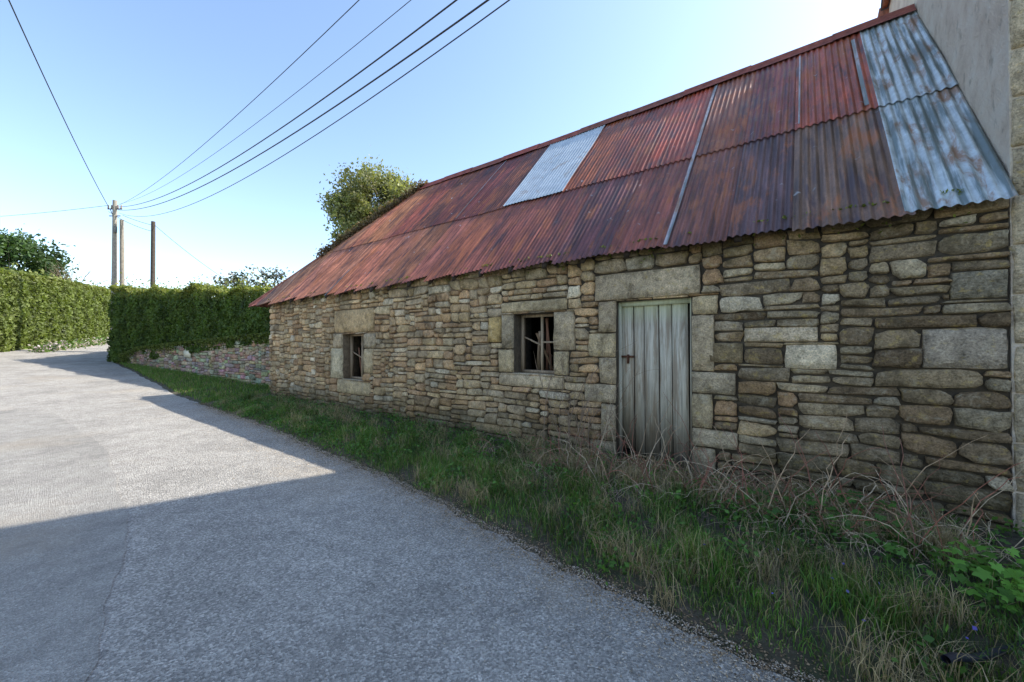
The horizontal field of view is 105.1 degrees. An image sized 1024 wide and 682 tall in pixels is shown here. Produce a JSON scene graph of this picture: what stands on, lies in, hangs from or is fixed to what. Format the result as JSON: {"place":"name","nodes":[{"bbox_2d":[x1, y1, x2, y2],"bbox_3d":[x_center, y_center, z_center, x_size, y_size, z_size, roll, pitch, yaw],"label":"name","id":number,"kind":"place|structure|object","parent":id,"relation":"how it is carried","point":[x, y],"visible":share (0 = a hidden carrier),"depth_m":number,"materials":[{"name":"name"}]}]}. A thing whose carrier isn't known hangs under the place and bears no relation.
{"place":"outdoors","nodes":[
{"label":"outdoors","id":0,"kind":"place"},
{"bbox_2d":[45,255,110,284],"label":"bare bush","id":1,"kind":"object","parent":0,"point":[76,276],"visible":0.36,"depth_m":45.99,"materials":[{"name":"green plant"}]},
{"bbox_2d":[120,361,269,401],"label":"verge grass","id":2,"kind":"structure","parent":0,"point":[152,372],"depth_m":13.77,"materials":[{"name":"green plant"}]},
{"bbox_2d":[0,344,793,681],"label":"road","id":3,"kind":"structure","parent":0,"point":[206,586],"depth_m":2.66,"materials":[{"name":"grey asphalt"}]},
{"bbox_2d":[0,411,127,681],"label":"road patch","id":4,"kind":"object","parent":3,"relation":"on","point":[63,533],"visible":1,"depth_m":3.09,"materials":[{"name":"grey asphalt"}]},
{"bbox_2d":[107,200,121,329],"bbox_3d":[-25.600,-4.163,25.232,0.897,9.795,0.309,0,0,15],"label":"utility pole","id":5,"kind":"object","parent":3,"relation":"on","point":[113,208],"visible":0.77,"depth_m":25.16,"materials":[{"name":"wood"}]},
{"bbox_2d":[8,0,509,277],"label":"overhead wires","id":6,"kind":"object","parent":5,"relation":"hanging from","point":[439,34],"visible":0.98,"depth_m":8.71,"materials":[{"name":"black"}]},
{"bbox_2d":[119,219,124,285],"bbox_3d":[-25.066,-3.529,25.227,0.358,8.566,0.300,0,0,0],"label":"utility pole","id":7,"kind":"object","parent":3,"relation":"on","point":[121,268],"visible":0.47,"depth_m":25.17,"materials":[{"name":"wood"}]},
{"bbox_2d":[150,221,155,288],"bbox_3d":[-23.300,-3.469,25.427,0.285,8.581,0.300,0,0,0],"label":"wooden pole","id":8,"kind":"object","parent":3,"relation":"on","point":[153,245],"visible":0.48,"depth_m":25.36,"materials":[{"name":"wood"}]},
{"bbox_2d":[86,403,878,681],"bbox_3d":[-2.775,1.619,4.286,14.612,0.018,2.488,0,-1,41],"label":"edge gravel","id":9,"kind":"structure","parent":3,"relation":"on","point":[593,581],"depth_m":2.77,"materials":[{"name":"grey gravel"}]},
{"bbox_2d":[116,363,1023,681],"bbox_3d":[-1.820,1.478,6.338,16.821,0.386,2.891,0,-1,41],"label":"verge grass","id":10,"kind":"structure","parent":3,"relation":"on","point":[864,605],"depth_m":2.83,"materials":[{"name":"green plant"}]},
{"bbox_2d":[111,338,270,384],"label":"stones","id":11,"kind":"object","parent":10,"relation":"on","point":[223,364],"visible":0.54,"depth_m":15.12,"materials":[{"name":"grey stone"}]},
{"bbox_2d":[184,350,190,356],"bbox_3d":[-13.468,0.532,16.257,0.550,0.280,0.030,0,0,27],"label":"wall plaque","id":12,"kind":"object","parent":11,"relation":"attached to","point":[187,353],"depth_m":16.26,"materials":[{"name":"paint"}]},
{"bbox_2d":[105,271,293,362],"bbox_3d":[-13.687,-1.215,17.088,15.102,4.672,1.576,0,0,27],"label":"clipped hedge","id":13,"kind":"object","parent":10,"relation":"on","point":[156,314],"visible":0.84,"depth_m":16.66,"materials":[{"name":"green plant"}]},
{"bbox_2d":[534,340,660,460],"bbox_3d":[1.117,0.758,5.011,1.683,1.664,0.856,0,-1,36],"label":"bare shrub","id":14,"kind":"object","parent":10,"relation":"on","point":[581,416],"visible":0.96,"depth_m":5.13,"materials":[{"name":"brown plant"}]},
{"bbox_2d":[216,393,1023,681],"bbox_3d":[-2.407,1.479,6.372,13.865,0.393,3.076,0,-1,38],"label":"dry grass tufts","id":15,"kind":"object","parent":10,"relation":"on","point":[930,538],"visible":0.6,"depth_m":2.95,"materials":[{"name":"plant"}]},
{"bbox_2d":[216,391,1023,681],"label":"verge weeds","id":16,"kind":"object","parent":10,"relation":"on","point":[928,638],"visible":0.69,"depth_m":3.72,"materials":[{"name":"green plant"}]},
{"bbox_2d":[448,429,1023,588],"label":"dead stalks","id":17,"kind":"object","parent":10,"relation":"on","point":[856,533],"visible":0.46,"depth_m":3.29,"materials":[{"name":"beige plant"}]},
{"bbox_2d":[471,390,1023,566],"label":"bramble canes","id":18,"kind":"object","parent":10,"relation":"on","point":[811,487],"visible":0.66,"depth_m":3.51,"materials":[{"name":"brown plant"}]},
{"bbox_2d":[720,480,798,520],"bbox_3d":[2.239,1.442,3.565,0.636,0.195,0.617,0,0,0],"label":"leafy weed","id":19,"kind":"object","parent":10,"relation":"on","point":[774,511],"visible":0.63,"depth_m":3.48,"materials":[{"name":"green plant"}]},
{"bbox_2d":[703,544,986,638],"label":"blue flowers","id":20,"kind":"object","parent":10,"relation":"on","point":[973,627],"visible":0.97,"depth_m":2.02,"materials":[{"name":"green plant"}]},
{"bbox_2d":[796,489,938,548],"bbox_3d":[2.862,1.434,3.205,0.843,0.238,0.865,0,0,0],"label":"leafy weed","id":21,"kind":"object","parent":10,"relation":"on","point":[848,525],"visible":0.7,"depth_m":3.22,"materials":[{"name":"green plant"}]},
{"bbox_2d":[826,512,1011,588],"bbox_3d":[2.847,1.479,2.819,0.946,0.183,0.882,0,0,0],"label":"leafy weed","id":22,"kind":"object","parent":10,"relation":"on","point":[887,546],"visible":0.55,"depth_m":2.73,"materials":[{"name":"green plant"}]},
{"bbox_2d":[935,537,1023,611],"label":"leafy weed","id":23,"kind":"object","parent":10,"relation":"on","point":[979,571],"visible":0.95,"depth_m":2.31,"materials":[{"name":"green plant"}]},
{"bbox_2d":[941,641,1023,663],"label":"black pipe","id":24,"kind":"object","parent":10,"relation":"on","point":[949,658],"visible":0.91,"depth_m":1.86,"materials":[{"name":"plastic"}]},
{"bbox_2d":[0,0,880,296],"label":"sky","id":25,"kind":"structure","parent":0,"point":[138,86],"materials":[{"name":"blue"}]},
{"bbox_2d":[268,188,970,306],"bbox_3d":[-1.669,-1.113,7.435,13.834,0.353,0.109,0,-1,37],"label":"eave moss","id":26,"kind":"object","parent":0,"point":[863,205],"visible":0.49,"depth_m":4.90,"materials":[{"name":"green plant"}]},
{"bbox_2d":[624,304,690,469],"bbox_3d":[1.894,0.558,5.113,0.930,2.160,0.020,0,-1,37],"label":"door backing","id":27,"kind":"object","parent":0,"point":[628,450],"depth_m":5.07,"materials":[{"name":"black wood"}]},
{"bbox_3d":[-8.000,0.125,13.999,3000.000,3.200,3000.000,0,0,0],"label":"ground","id":28,"kind":"structure","parent":0,"visible":0},
{"bbox_2d":[0,228,78,280],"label":"background tree","id":29,"kind":"object","parent":28,"relation":"on","point":[27,250],"visible":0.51,"depth_m":46.28,"materials":[{"name":"green plant"}]},
{"bbox_2d":[0,262,110,351],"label":"privet hedge","id":30,"kind":"object","parent":28,"relation":"on","point":[35,307],"visible":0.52,"depth_m":26.88,"materials":[{"name":"green plant"}]},
{"bbox_2d":[22,334,108,352],"bbox_3d":[-32.462,0.056,29.982,1.943,1.476,17.340,0,-1,-33],"label":"flower border","id":31,"kind":"object","parent":28,"relation":"on","point":[53,346],"visible":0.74,"depth_m":25.95,"materials":[{"name":"green plant"}]},
{"bbox_2d":[117,332,269,363],"bbox_3d":[-13.284,0.397,16.066,13.295,1.556,0.211,0,0,27],"label":"wall ivy","id":32,"kind":"object","parent":28,"relation":"on","point":[216,341],"depth_m":15.64,"materials":[{"name":"green plant"}]},
{"bbox_2d":[130,344,269,383],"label":"stone wall","id":33,"kind":"structure","parent":28,"relation":"on","point":[219,358],"depth_m":15.04,"materials":[{"name":"grey stone"}]},
{"bbox_2d":[201,269,251,297],"bbox_3d":[-14.847,-1.220,20.567,2.233,4.972,2.494,0,0,0],"label":"magnolia","id":34,"kind":"object","parent":28,"relation":"on","point":[221,282],"visible":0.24,"depth_m":20.15,"materials":[{"name":"green plant"}]},
{"bbox_2d":[228,264,289,287],"bbox_3d":[-12.652,-1.273,19.426,2.981,5.318,2.960,0,0,0],"label":"magnolia","id":35,"kind":"object","parent":28,"relation":"on","point":[274,276],"visible":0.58,"depth_m":19.40,"materials":[{"name":"green plant"}]},
{"bbox_2d":[254,303,270,306],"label":"hip slope","id":36,"kind":"structure","parent":28,"relation":"on","point":[264,305],"depth_m":12.35,"materials":[{"name":"metal"}]},
{"bbox_2d":[248,291,270,306],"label":"roof sheet","id":37,"kind":"object","parent":36,"relation":"on","point":[257,301],"visible":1,"depth_m":11.99,"materials":[{"name":"metal"}]},
{"bbox_2d":[249,188,418,305],"bbox_3d":[-5.470,-3.018,12.313,5.282,3.896,0.070,0,0,-5],"label":"hip cap","id":38,"kind":"object","parent":36,"relation":"on","point":[279,284],"visible":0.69,"depth_m":12.14,"materials":[{"name":"red metal"}]},
{"bbox_2d":[313,179,429,258],"bbox_3d":[-4.366,-3.772,12.455,3.633,2.803,0.746,0,0,-5],"label":"roof moss","id":39,"kind":"object","parent":36,"relation":"on","point":[373,218],"visible":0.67,"depth_m":12.31,"materials":[{"name":"green plant"}]},
{"bbox_2d":[349,195,411,247],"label":"roof sheet","id":40,"kind":"object","parent":36,"relation":"on","point":[369,232],"visible":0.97,"depth_m":11.74,"materials":[{"name":"metal"}]},
{"bbox_2d":[316,155,421,241],"bbox_3d":[-7.239,-4.519,22.008,6.951,12.107,7.174,0,0,0],"label":"leafy tree","id":41,"kind":"object","parent":28,"relation":"on","point":[351,204],"visible":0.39,"depth_m":20.40,"materials":[{"name":"green plant"}]},
{"bbox_2d":[364,317,553,369],"bbox_3d":[0.812,-0.564,10.146,13.530,4.720,6.200,0,-1,37],"label":"interior","id":42,"kind":"object","parent":28,"relation":"on","point":[536,324],"depth_m":8.54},
{"bbox_2d":[271,207,1010,525],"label":"stone wall","id":43,"kind":"structure","parent":28,"relation":"on","point":[952,392],"depth_m":4.13,"materials":[{"name":"stone"}]},
{"bbox_2d":[342,378,362,381],"bbox_3d":[-3.583,0.903,9.040,0.930,0.039,0.205,0,-1,37],"label":"window sill","id":44,"kind":"structure","parent":43,"relation":"on","point":[349,379],"depth_m":8.99,"materials":[{"name":"stone"}]},
{"bbox_2d":[350,334,363,378],"bbox_3d":[-3.501,0.364,9.155,0.890,1.050,0.070,0,-1,37],"label":"window frame","id":45,"kind":"object","parent":43,"relation":"on","point":[352,352],"visible":0.47,"depth_m":9.37,"materials":[{"name":"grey wood"}]},
{"bbox_2d":[512,372,554,376],"bbox_3d":[0.377,0.521,6.073,0.770,0.039,0.205,0,-1,37],"label":"window sill","id":46,"kind":"structure","parent":43,"relation":"on","point":[528,373],"depth_m":6.05,"materials":[{"name":"stone"}]},
{"bbox_2d":[521,313,553,373],"bbox_3d":[0.459,0.041,6.187,0.730,0.930,0.070,0,-1,37],"label":"window frame","id":47,"kind":"object","parent":43,"relation":"on","point":[523,343],"visible":0.61,"depth_m":6.26,"materials":[{"name":"grey wood"}]},
{"bbox_2d":[535,318,553,370],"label":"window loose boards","id":48,"kind":"object","parent":47,"relation":"in","point":[538,335],"depth_m":6.35,"materials":[{"name":"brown wood"}]},
{"bbox_2d":[270,215,901,305],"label":"eave timbers","id":49,"kind":"object","parent":43,"relation":"on","point":[737,238],"visible":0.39,"depth_m":5.75,"materials":[{"name":"brown wood"}]},
{"bbox_2d":[256,262,312,305],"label":"roof sheet","id":50,"kind":"object","parent":49,"relation":"on","point":[274,293],"visible":0.99,"depth_m":11.81,"materials":[{"name":"metal"}]},
{"bbox_2d":[268,253,330,304],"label":"roof sheet","id":51,"kind":"object","parent":49,"relation":"on","point":[299,279],"visible":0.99,"depth_m":11.55,"materials":[{"name":"metal"}]},
{"bbox_2d":[280,249,346,301],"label":"roof sheet","id":52,"kind":"object","parent":49,"relation":"on","point":[312,276],"visible":0.98,"depth_m":11.07,"materials":[{"name":"metal"}]},
{"bbox_2d":[332,215,381,251],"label":"roof sheet","id":53,"kind":"object","parent":52,"relation":"on","point":[349,242],"visible":0.99,"depth_m":11.97,"materials":[{"name":"metal"}]},
{"bbox_2d":[295,244,361,300],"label":"roof sheet","id":54,"kind":"object","parent":49,"relation":"on","point":[326,274],"visible":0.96,"depth_m":10.62,"materials":[{"name":"metal"}]},
{"bbox_2d":[309,240,380,297],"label":"roof sheet","id":55,"kind":"object","parent":49,"relation":"on","point":[355,258],"visible":0.98,"depth_m":10.11,"materials":[{"name":"metal"}]},
{"bbox_2d":[327,238,387,294],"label":"roof sheet","id":56,"kind":"object","parent":49,"relation":"on","point":[355,268],"visible":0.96,"depth_m":9.71,"materials":[{"name":"metal"}]},
{"bbox_2d":[334,232,407,294],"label":"roof sheet","id":57,"kind":"object","parent":49,"relation":"on","point":[368,266],"visible":0.99,"depth_m":9.37,"materials":[{"name":"metal"}]},
{"bbox_2d":[353,228,427,291],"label":"roof sheet","id":58,"kind":"object","parent":49,"relation":"on","point":[389,262],"visible":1,"depth_m":8.93,"materials":[{"name":"metal"}]},
{"bbox_2d":[375,220,455,288],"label":"roof sheet","id":59,"kind":"object","parent":49,"relation":"on","point":[415,255],"visible":1,"depth_m":8.44,"materials":[{"name":"metal"}]},
{"bbox_2d":[401,215,477,283],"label":"roof sheet","id":60,"kind":"object","parent":49,"relation":"on","point":[433,257],"visible":0.99,"depth_m":8.00,"materials":[{"name":"metal"}]},
{"bbox_2d":[423,206,506,281],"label":"roof sheet","id":61,"kind":"object","parent":49,"relation":"on","point":[455,257],"visible":0.99,"depth_m":7.52,"materials":[{"name":"metal"}]},
{"bbox_2d":[451,199,531,276],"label":"roof sheet","id":62,"kind":"object","parent":49,"relation":"on","point":[482,252],"visible":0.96,"depth_m":7.13,"materials":[{"name":"metal"}]},
{"bbox_2d":[480,191,563,273],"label":"roof sheet","id":63,"kind":"object","parent":49,"relation":"on","point":[517,241],"visible":0.96,"depth_m":6.72,"materials":[{"name":"metal"}]},
{"bbox_2d":[513,182,596,269],"bbox_3d":[0.773,-1.945,6.400,0.765,1.764,1.605,0,-1,37],"label":"roof sheet","id":64,"kind":"object","parent":49,"relation":"on","point":[550,237],"visible":0.96,"depth_m":6.32,"materials":[{"name":"metal"}]},
{"bbox_2d":[551,171,642,263],"bbox_3d":[1.351,-1.955,5.962,0.815,1.756,1.610,0,-1,37],"label":"roof sheet","id":65,"kind":"object","parent":49,"relation":"on","point":[594,228],"visible":0.99,"depth_m":5.85,"materials":[{"name":"metal"}]},
{"bbox_2d":[602,158,690,254],"bbox_3d":[1.974,-1.975,5.517,0.845,1.720,1.583,0,-1,37],"label":"roof sheet","id":66,"kind":"object","parent":49,"relation":"on","point":[648,213],"visible":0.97,"depth_m":5.40,"materials":[{"name":"metal"}]},
{"bbox_2d":[661,144,743,247],"bbox_3d":[2.522,-1.957,5.081,0.685,1.765,1.625,0,-1,37],"label":"roof sheet","id":67,"kind":"object","parent":49,"relation":"on","point":[703,215],"visible":0.98,"depth_m":4.93,"materials":[{"name":"metal"}]},
{"bbox_2d":[691,70,756,156],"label":"roof sheet","id":68,"kind":"object","parent":67,"relation":"on","point":[725,126],"visible":0.98,"depth_m":6.26,"materials":[{"name":"metal"}]},
{"bbox_2d":[727,129,794,236],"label":"roof sheet","id":69,"kind":"object","parent":49,"relation":"on","point":[764,188],"visible":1,"depth_m":4.57,"materials":[{"name":"metal"}]},
{"bbox_2d":[792,107,915,230],"bbox_3d":[3.601,-1.969,4.270,0.865,1.779,1.620,0,-1,37],"label":"roof sheet","id":70,"kind":"object","parent":49,"relation":"on","point":[844,162],"visible":1,"depth_m":4.12,"materials":[{"name":"metal"}]},
{"bbox_2d":[878,84,1018,211],"bbox_3d":[4.157,-1.990,3.869,0.637,1.758,1.591,0,-1,37],"label":"galvanised sheet","id":71,"kind":"object","parent":70,"relation":"attached to","point":[937,140],"visible":0.99,"depth_m":3.69,"materials":[{"name":"metal"}]},
{"bbox_2d":[269,198,1013,531],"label":"front wall stones","id":72,"kind":"object","parent":43,"relation":"attached to","point":[971,345],"visible":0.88,"depth_m":4.20,"materials":[{"name":"beige stone"}]},
{"bbox_2d":[618,298,691,471],"bbox_3d":[1.840,0.555,5.041,0.930,2.165,0.120,0,-1,37],"label":"door","id":73,"kind":"structure","parent":43,"relation":"attached to","point":[647,326],"depth_m":5.03,"materials":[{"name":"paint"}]},
{"bbox_2d":[621,354,633,363],"bbox_3d":[1.535,0.239,5.219,0.170,0.120,0.055,0,-1,37],"label":"door latch","id":74,"kind":"object","parent":73,"relation":"attached to","point":[628,356],"depth_m":5.20,"materials":[{"name":"black metal"}]},
{"bbox_2d":[1008,0,1023,531],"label":"walls","id":75,"kind":"structure","parent":28,"relation":"on","point":[1014,345],"depth_m":3.19,"materials":[{"name":"grey stone"}]},
{"bbox_2d":[880,0,889,10],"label":"roof","id":76,"kind":"structure","parent":75,"relation":"on","point":[882,4],"depth_m":7.74,"materials":[{"name":"metal"}]},
{"bbox_2d":[877,0,888,16],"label":"eave boards","id":77,"kind":"object","parent":76,"relation":"on","point":[884,5],"visible":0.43,"depth_m":7.75,"materials":[{"name":"brown wood"}]},
{"bbox_2d":[889,0,1012,529],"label":"gable wall","id":78,"kind":"structure","parent":75,"relation":"attached to","point":[970,39],"depth_m":3.70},
{"bbox_2d":[1008,0,1023,533],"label":"front stones","id":79,"kind":"object","parent":75,"relation":"attached to","point":[1016,61],"visible":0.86,"depth_m":3.16,"materials":[{"name":"beige stone"}]},
{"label":"back slope","id":80,"kind":"object","parent":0,"visible":0},
{"bbox_2d":[363,184,434,243],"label":"roof sheet","id":81,"kind":"object","parent":80,"relation":"on","point":[393,220],"visible":0.98,"depth_m":11.41,"materials":[{"name":"metal"}]},
{"bbox_2d":[381,181,442,239],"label":"roof sheet","id":82,"kind":"object","parent":80,"relation":"on","point":[411,211],"visible":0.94,"depth_m":11.11,"materials":[{"name":"metal"}]},
{"bbox_2d":[389,174,463,236],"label":"roof sheet","id":83,"kind":"object","parent":80,"relation":"on","point":[424,208],"visible":0.98,"depth_m":10.76,"materials":[{"name":"metal"}]},
{"bbox_2d":[408,168,482,232],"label":"roof sheet","id":84,"kind":"object","parent":80,"relation":"on","point":[428,219],"visible":0.98,"depth_m":10.25,"materials":[{"name":"metal"}]},
{"bbox_2d":[429,158,508,226],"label":"roof sheet","id":85,"kind":"object","parent":80,"relation":"on","point":[461,201],"visible":0.97,"depth_m":9.74,"materials":[{"name":"metal"}]},
{"bbox_2d":[456,160,506,217],"bbox_3d":[-0.710,-3.758,9.582,0.036,2.003,1.858,0,-1,37],"label":"galvanised edge","id":86,"kind":"object","parent":85,"relation":"attached to","point":[480,189],"visible":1,"depth_m":9.52,"materials":[{"name":"metal"}]},
{"bbox_2d":[456,151,528,220],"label":"roof sheet","id":87,"kind":"object","parent":80,"relation":"on","point":[479,201],"visible":0.96,"depth_m":9.28,"materials":[{"name":"metal"}]},
{"bbox_2d":[478,144,550,214],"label":"roof sheet","id":88,"kind":"object","parent":80,"relation":"on","point":[504,192],"visible":0.92,"depth_m":8.88,"materials":[{"name":"metal"}]},
{"bbox_2d":[503,135,575,205],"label":"patch sheet","id":89,"kind":"object","parent":80,"relation":"on","point":[531,182],"visible":1,"depth_m":8.47,"materials":[{"name":"silver metal"}]},
{"bbox_2d":[530,124,605,198],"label":"patch sheet","id":90,"kind":"object","parent":80,"relation":"on","point":[563,170],"visible":1,"depth_m":8.03,"materials":[{"name":"silver metal"}]},
{"bbox_2d":[561,114,634,191],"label":"roof sheet","id":91,"kind":"object","parent":80,"relation":"on","point":[591,166],"visible":0.94,"depth_m":7.65,"materials":[{"name":"metal"}]},
{"bbox_2d":[596,99,675,182],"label":"roof sheet","id":92,"kind":"object","parent":80,"relation":"on","point":[632,150],"visible":0.98,"depth_m":7.17,"materials":[{"name":"metal"}]},
{"bbox_2d":[417,3,916,189],"bbox_3d":[1.548,-4.902,9.251,11.220,0.262,0.340,0,-1,37],"label":"ridge cap","id":93,"kind":"object","parent":80,"relation":"on","point":[865,25],"visible":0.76,"depth_m":7.46,"materials":[{"name":"red metal"}]},
{"bbox_2d":[643,85,713,170],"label":"roof sheet","id":94,"kind":"object","parent":80,"relation":"on","point":[676,138],"visible":0.98,"depth_m":6.71,"materials":[{"name":"metal"}]},
{"bbox_2d":[663,84,717,243],"bbox_3d":[2.835,-2.997,6.003,0.044,3.745,3.455,0,-1,37],"label":"galvanised edge","id":95,"kind":"object","parent":94,"relation":"attached to","point":[686,179],"visible":1,"depth_m":5.55,"materials":[{"name":"metal"}]},
{"bbox_2d":[744,55,796,142],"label":"roof sheet","id":96,"kind":"object","parent":80,"relation":"on","point":[772,107],"visible":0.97,"depth_m":5.91,"materials":[{"name":"metal"}]},
{"bbox_2d":[795,31,878,129],"bbox_3d":[4.626,-3.853,5.651,0.865,2.235,2.043,0,-1,37],"label":"roof sheet","id":97,"kind":"object","parent":80,"relation":"on","point":[830,87],"visible":0.94,"depth_m":5.50,"materials":[{"name":"metal"}]},
{"bbox_2d":[798,56,800,123],"bbox_3d":[4.269,-3.790,5.820,0.020,1.916,1.744,0,-1,37],"label":"galvanised edge","id":98,"kind":"object","parent":97,"relation":"attached to","point":[799,92],"visible":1,"depth_m":5.61,"materials":[{"name":"metal"}]},
{"bbox_2d":[851,39,868,104],"bbox_3d":[4.778,-3.759,5.400,0.040,1.842,1.685,0,-1,37],"label":"galvanised edge","id":99,"kind":"object","parent":97,"relation":"attached to","point":[862,85],"visible":1,"depth_m":5.29,"materials":[{"name":"metal"}]},
{"bbox_2d":[859,10,958,105],"bbox_3d":[5.172,-3.863,5.236,0.637,2.240,2.050,0,-1,37],"label":"galvanised sheet","id":100,"kind":"object","parent":97,"relation":"attached to","point":[905,58],"visible":0.94,"depth_m":5.03,"materials":[{"name":"metal"}]}
]}

